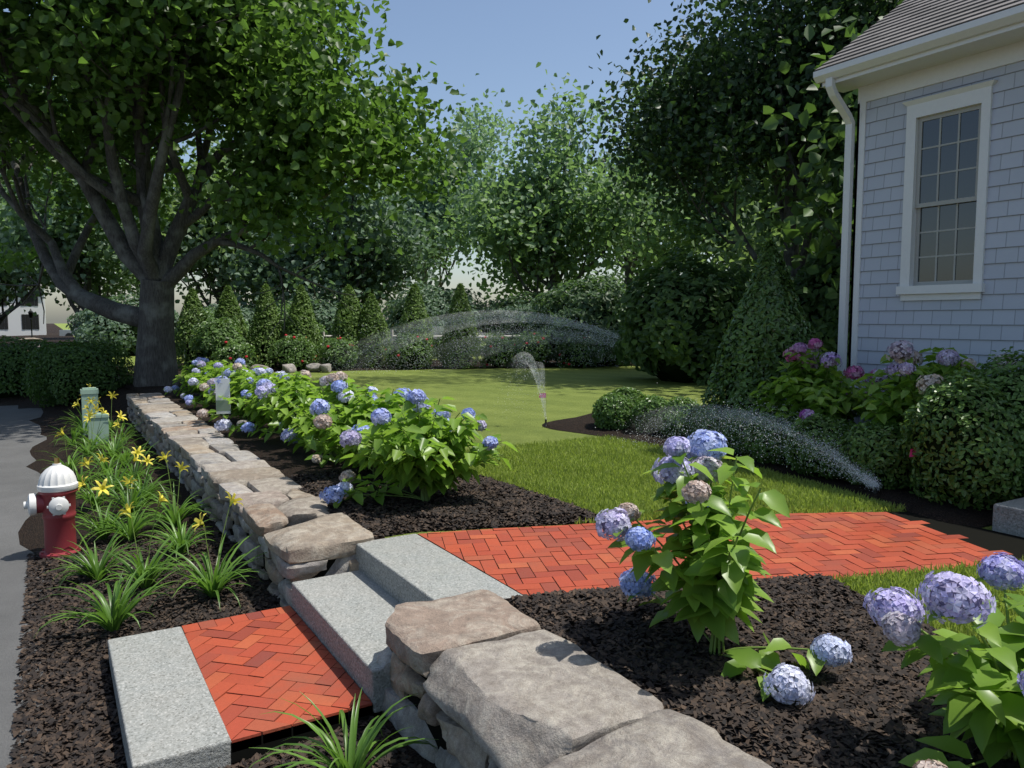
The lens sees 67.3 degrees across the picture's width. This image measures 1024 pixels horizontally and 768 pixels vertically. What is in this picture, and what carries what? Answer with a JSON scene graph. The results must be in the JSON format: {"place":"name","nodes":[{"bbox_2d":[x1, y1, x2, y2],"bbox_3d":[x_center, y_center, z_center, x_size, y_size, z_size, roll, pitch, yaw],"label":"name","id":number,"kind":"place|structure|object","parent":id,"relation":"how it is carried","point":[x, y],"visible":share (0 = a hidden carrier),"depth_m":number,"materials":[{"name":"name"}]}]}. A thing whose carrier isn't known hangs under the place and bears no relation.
{"place":"outdoors","nodes":[
{"label":"outdoors","id":0,"kind":"place"},
{"bbox_2d":[0,405,46,767],"bbox_3d":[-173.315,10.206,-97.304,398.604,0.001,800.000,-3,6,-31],"label":"asphalt road","id":1,"kind":"structure","parent":0,"point":[20,435],"depth_m":6.93,"materials":[{"name":"grey asphalt"}]},
{"bbox_2d":[0,274,47,335],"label":"white house","id":2,"kind":"structure","parent":0,"point":[16,322],"depth_m":82.10,"materials":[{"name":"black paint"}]},
{"bbox_2d":[20,338,42,347],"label":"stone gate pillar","id":3,"kind":"structure","parent":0,"point":[31,339],"depth_m":29.71,"materials":[{"name":"grey stone"}]},
{"bbox_2d":[126,393,373,607],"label":"stone wall","id":4,"kind":"structure","parent":0,"point":[312,539],"depth_m":6.76,"materials":[{"name":"grey stone"}]},
{"bbox_2d":[202,107,479,318],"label":"tree leaves","id":5,"kind":"object","parent":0,"point":[375,274],"depth_m":38.27,"materials":[{"name":"green plant"}]},
{"bbox_2d":[3,0,811,323],"label":"sky","id":6,"kind":"structure","parent":0,"point":[502,41],"materials":[{"name":"blue"}]},
{"bbox_2d":[0,323,1001,767],"bbox_3d":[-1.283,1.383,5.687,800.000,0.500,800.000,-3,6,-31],"label":"ground","id":7,"kind":"structure","parent":0,"point":[522,417],"depth_m":14.23,"materials":[{"name":"green plant"}]},
{"bbox_2d":[28,309,33,337],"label":"street lamp post","id":8,"kind":"object","parent":7,"relation":"on","point":[30,312],"visible":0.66,"depth_m":54.48,"materials":[{"name":"black metal"}]},
{"bbox_2d":[24,457,81,558],"bbox_3d":[-4.072,1.094,6.867,0.416,0.879,0.413,0,5,4],"label":"fire hydrant","id":9,"kind":"object","parent":7,"relation":"on","point":[54,501],"visible":0.99,"depth_m":6.76,"materials":[{"name":"red metal"}]},
{"bbox_2d":[0,173,120,323],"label":"tree leaves","id":10,"kind":"object","parent":7,"relation":"on","point":[9,294],"depth_m":42.50,"materials":[{"name":"green plant"}]},
{"bbox_2d":[0,335,134,407],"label":"street shrub leaves","id":11,"kind":"object","parent":7,"relation":"on","point":[31,350],"visible":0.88,"depth_m":18.12,"materials":[{"name":"green plant"}]},
{"bbox_2d":[59,323,78,335],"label":"car","id":12,"kind":"object","parent":7,"relation":"on","point":[64,332],"visible":0.08,"depth_m":77.08,"materials":[{"name":"silver metal"}]},
{"bbox_2d":[0,131,164,341],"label":"tree leaves","id":13,"kind":"object","parent":7,"relation":"on","point":[56,229],"depth_m":37.50,"materials":[{"name":"green plant"}]},
{"bbox_2d":[80,387,98,434],"bbox_3d":[-7.625,0.497,13.905,0.284,0.860,0.244,-3,6,-31],"label":"utility pedestal","id":14,"kind":"object","parent":7,"relation":"on","point":[90,392],"visible":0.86,"depth_m":13.79,"materials":[{"name":"green metal"}]},
{"bbox_2d":[86,413,108,443],"bbox_3d":[-6.930,0.749,12.882,0.324,0.520,0.264,-3,6,-31],"label":"utility pedestal","id":15,"kind":"object","parent":7,"relation":"on","point":[96,421],"visible":0.62,"depth_m":12.79,"materials":[{"name":"green metal"}]},
{"bbox_2d":[34,100,201,305],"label":"tree leaves","id":16,"kind":"object","parent":7,"relation":"on","point":[134,285],"depth_m":48.54,"materials":[{"name":"green plant"}]},
{"bbox_2d":[108,627,230,767],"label":"granite slab","id":17,"kind":"structure","parent":7,"relation":"on","point":[169,714],"depth_m":3.87,"materials":[{"name":"grey stone"}]},
{"bbox_2d":[87,131,305,306],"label":"tree leaves","id":18,"kind":"object","parent":7,"relation":"on","point":[197,237],"depth_m":38.35,"materials":[{"name":"green plant"}]},
{"bbox_2d":[6,521,421,767],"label":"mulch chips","id":19,"kind":"object","parent":7,"relation":"on","point":[51,737],"visible":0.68,"depth_m":4.97,"materials":[{"name":"brown wood"}]},
{"bbox_2d":[216,372,229,418],"bbox_3d":[-4.263,0.239,11.354,0.196,0.840,0.024,-1,5,-11],"label":"plant sign stake","id":20,"kind":"object","parent":7,"relation":"on","point":[223,405],"visible":0.68,"depth_m":11.35,"materials":[{"name":"green"}]},
{"bbox_2d":[215,378,230,413],"bbox_3d":[-4.262,0.179,11.341,0.200,0.520,0.006,-1,5,-11],"label":"plant sign","id":21,"kind":"object","parent":20,"relation":"attached to","point":[223,388],"visible":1,"depth_m":11.33,"materials":[{"name":"white"}]},
{"bbox_2d":[33,383,438,767],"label":"daylily","id":22,"kind":"object","parent":7,"relation":"on","point":[116,614],"depth_m":6.11,"materials":[{"name":"green plant"}]},
{"bbox_2d":[64,403,229,583],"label":"daylily stems","id":23,"kind":"object","parent":22,"relation":"attached to","point":[144,488],"visible":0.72,"depth_m":7.60,"materials":[{"name":"green plant"}]},
{"bbox_2d":[0,0,500,386],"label":"tree","id":24,"kind":"object","parent":7,"relation":"on","point":[314,134],"depth_m":16.93,"materials":[{"name":"green plant"}]},
{"bbox_2d":[186,115,331,307],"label":"tree leaves","id":25,"kind":"object","parent":7,"relation":"on","point":[217,143],"depth_m":47.18,"materials":[{"name":"green plant"}]},
{"bbox_2d":[236,363,331,425],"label":"boulders","id":26,"kind":"object","parent":7,"relation":"on","point":[311,367],"visible":0.45,"depth_m":23.40,"materials":[{"name":"stone"}]},
{"bbox_2d":[231,705,372,763],"bbox_3d":[-1.406,1.641,4.404,0.690,0.098,1.560,-3,6,-31],"label":"paver bedding","id":27,"kind":"object","parent":7,"relation":"on","point":[245,754],"visible":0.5,"depth_m":3.69,"materials":[{"name":"black soil"}]},
{"bbox_2d":[182,512,1013,751],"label":"brick paving","id":28,"kind":"structure","parent":27,"relation":"on","point":[254,666],"depth_m":4.93,"materials":[{"name":"red brick"}]},
{"bbox_2d":[175,283,479,368],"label":"conical evergreens","id":29,"kind":"object","parent":7,"relation":"on","point":[370,311],"visible":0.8,"depth_m":25.27,"materials":[{"name":"green plant"}]},
{"bbox_2d":[163,357,518,508],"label":"hydrangea bushes","id":30,"kind":"object","parent":7,"relation":"on","point":[404,472],"depth_m":7.35,"materials":[{"name":"green plant"}]},
{"bbox_2d":[292,570,399,712],"bbox_3d":[-0.883,1.499,4.685,0.517,0.235,1.550,-3,6,-31],"label":"granite step","id":31,"kind":"object","parent":7,"relation":"on","point":[344,617],"visible":0.48,"depth_m":4.61,"materials":[{"name":"grey stone"}]},
{"bbox_2d":[184,330,528,362],"bbox_3d":[-0.646,-1.350,28.262,22.678,1.300,0.121,0,5,-1],"label":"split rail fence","id":32,"kind":"object","parent":7,"relation":"on","point":[391,335],"visible":0.06,"depth_m":28.14,"materials":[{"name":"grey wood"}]},
{"bbox_2d":[122,379,594,537],"bbox_3d":[-4.485,0.462,13.198,2.900,0.077,17.621,-3,6,-31],"label":"mulch bed","id":33,"kind":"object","parent":7,"relation":"on","point":[274,450],"depth_m":9.00,"materials":[{"name":"brown soil"}]},
{"bbox_2d":[289,467,596,537],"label":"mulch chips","id":34,"kind":"object","parent":33,"relation":"on","point":[464,504],"visible":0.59,"depth_m":6.40,"materials":[{"name":"brown wood"}]},
{"bbox_2d":[128,359,638,373],"bbox_3d":[-0.623,-0.804,28.870,25.541,0.001,6.706,-1,5,-16],"label":"mulch bed","id":35,"kind":"object","parent":7,"relation":"on","point":[439,365],"visible":0.09,"depth_m":25.88,"materials":[{"name":"brown soil"}]},
{"bbox_2d":[224,333,585,365],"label":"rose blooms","id":36,"kind":"object","parent":7,"relation":"on","point":[328,346],"visible":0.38,"depth_m":25.13,"materials":[{"name":"plant"}]},
{"bbox_2d":[182,300,630,369],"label":"bed shrubs","id":37,"kind":"object","parent":7,"relation":"on","point":[214,337],"visible":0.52,"depth_m":24.79,"materials":[{"name":"green plant"}]},
{"bbox_2d":[355,534,522,603],"bbox_3d":[-0.524,1.280,4.976,0.487,0.202,1.548,-3,6,-31],"label":"granite step","id":38,"kind":"object","parent":7,"relation":"on","point":[408,568],"visible":0.45,"depth_m":4.95,"materials":[{"name":"grey stone"}]},
{"bbox_2d":[367,73,539,296],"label":"tree leaves","id":39,"kind":"object","parent":7,"relation":"on","point":[437,206],"depth_m":51.25,"materials":[{"name":"green plant"}]},
{"bbox_2d":[66,246,852,385],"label":"hedge leaves","id":40,"kind":"object","parent":7,"relation":"on","point":[632,335],"visible":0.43,"depth_m":20.39,"materials":[{"name":"green plant"}]},
{"bbox_2d":[93,271,851,382],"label":"evergreen trees","id":41,"kind":"object","parent":7,"relation":"on","point":[674,373],"visible":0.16,"depth_m":25.31,"materials":[{"name":"green plant"}]},
{"bbox_2d":[0,305,1023,499],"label":"shrub","id":42,"kind":"object","parent":7,"relation":"on","point":[955,430],"visible":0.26,"depth_m":6.55,"materials":[{"name":"green plant"}]},
{"bbox_2d":[432,62,689,341],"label":"tree leaves","id":43,"kind":"object","parent":7,"relation":"on","point":[522,207],"depth_m":38.02,"materials":[{"name":"green plant"}]},
{"bbox_2d":[564,51,721,291],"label":"tree leaves","id":44,"kind":"object","parent":7,"relation":"on","point":[621,258],"depth_m":49.48,"materials":[{"name":"green plant"}]},
{"bbox_2d":[606,133,754,275],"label":"tree leaves","id":45,"kind":"object","parent":7,"relation":"on","point":[686,232],"depth_m":43.64,"materials":[{"name":"green plant"}]},
{"bbox_2d":[418,512,1023,594],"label":"walk bedding","id":46,"kind":"object","parent":7,"relation":"on","point":[989,540],"visible":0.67,"depth_m":5.65,"materials":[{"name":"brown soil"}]},
{"bbox_2d":[558,0,904,281],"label":"tree leaves","id":47,"kind":"object","parent":7,"relation":"on","point":[699,117],"depth_m":20.14,"materials":[{"name":"green plant"}]},
{"bbox_2d":[465,434,1023,644],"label":"lawn grass","id":48,"kind":"structure","parent":7,"relation":"on","point":[522,463],"depth_m":7.23,"materials":[{"name":"green plant"}]},
{"bbox_2d":[699,237,830,454],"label":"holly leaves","id":49,"kind":"object","parent":7,"relation":"on","point":[770,289],"visible":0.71,"depth_m":9.36,"materials":[{"name":"green plant"}]},
{"bbox_2d":[511,578,1020,767],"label":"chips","id":50,"kind":"object","parent":7,"relation":"on","point":[705,716],"visible":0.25,"depth_m":3.28,"materials":[{"name":"brown wood"}]},
{"bbox_2d":[504,573,1019,767],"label":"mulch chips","id":51,"kind":"object","parent":50,"relation":"on","point":[671,664],"visible":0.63,"depth_m":3.35,"materials":[{"name":"brown wood"}]},
{"bbox_2d":[542,413,1018,527],"bbox_3d":[5.348,0.630,11.216,8.891,0.077,8.151,-3,6,-31],"label":"mulch bed","id":52,"kind":"object","parent":7,"relation":"on","point":[947,511],"depth_m":7.02,"materials":[{"name":"brown soil"}]},
{"bbox_2d":[539,393,545,397],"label":"marker flag","id":53,"kind":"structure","parent":52,"relation":"on","point":[542,395],"depth_m":11.63,"materials":[{"name":"pink plastic"}]},
{"bbox_2d":[686,0,883,308],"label":"tree leaves","id":54,"kind":"object","parent":7,"relation":"on","point":[802,219],"depth_m":17.59,"materials":[{"name":"green plant"}]},
{"bbox_2d":[592,346,1023,510],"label":"shrubs","id":55,"kind":"object","parent":7,"relation":"on","point":[978,385],"visible":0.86,"depth_m":6.91,"materials":[{"name":"green plant"}]},
{"bbox_2d":[595,429,1023,767],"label":"hydrangea","id":56,"kind":"object","parent":7,"relation":"on","point":[988,715],"depth_m":3.22,"materials":[{"name":"green plant"}]},
{"bbox_2d":[749,338,1017,438],"bbox_3d":[3.883,0.218,8.059,1.797,1.390,2.900,-3,6,-31],"label":"hydrangea","id":57,"kind":"object","parent":7,"relation":"on","point":[836,397],"depth_m":8.03,"materials":[{"name":"green plant"}]},
{"bbox_2d":[909,449,919,498],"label":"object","id":58,"kind":"object","parent":7,"relation":"on","point":[911,452],"visible":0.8,"depth_m":6.62,"materials":[{"name":"red plastic"}]},
{"bbox_2d":[813,4,1023,431],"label":"house trim","id":59,"kind":"structure","parent":7,"relation":"on","point":[991,41],"depth_m":8.34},
{"bbox_2d":[913,104,980,285],"bbox_3d":[4.660,-1.977,8.223,0.070,1.825,0.690,-3,6,-31],"label":"sash window","id":60,"kind":"structure","parent":59,"relation":"attached to","point":[919,205],"depth_m":8.27,"materials":[{"name":"white wood"}]},
{"bbox_2d":[918,109,978,281],"bbox_3d":[4.659,-1.977,8.223,0.039,1.735,0.600,-3,6,-31],"label":"window glass","id":61,"kind":"object","parent":60,"relation":"in","point":[965,188],"visible":0.82,"depth_m":8.21,"materials":[{"name":"grey glass"}]},
{"bbox_2d":[992,497,1023,536],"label":"house step","id":62,"kind":"object","parent":7,"relation":"on","point":[1008,517],"visible":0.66,"depth_m":5.75,"materials":[{"name":"grey stone"}]},
{"bbox_2d":[376,589,772,767],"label":"stone wall","id":63,"kind":"structure","parent":0,"point":[505,684],"depth_m":3.21,"materials":[{"name":"grey stone"}]},
{"bbox_2d":[684,139,852,301],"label":"tree leaves","id":64,"kind":"object","parent":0,"point":[742,257],"depth_m":32.24,"materials":[{"name":"green plant"}]},
{"bbox_2d":[814,0,1023,70],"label":"house roof","id":65,"kind":"structure","parent":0,"point":[906,21],"depth_m":8.43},
{"bbox_2d":[855,61,1023,429],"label":"house wall shingles","id":66,"kind":"object","parent":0,"point":[977,330],"visible":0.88,"depth_m":8.24,"materials":[{"name":"wood"}]},
{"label":"water spray mist","id":67,"kind":"object","parent":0,"visible":0},
{"bbox_2d":[327,292,882,491],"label":"water spray droplets","id":68,"kind":"object","parent":67,"relation":"on","point":[873,483],"visible":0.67,"depth_m":8.63,"materials":[{"name":"white"}]}
]}

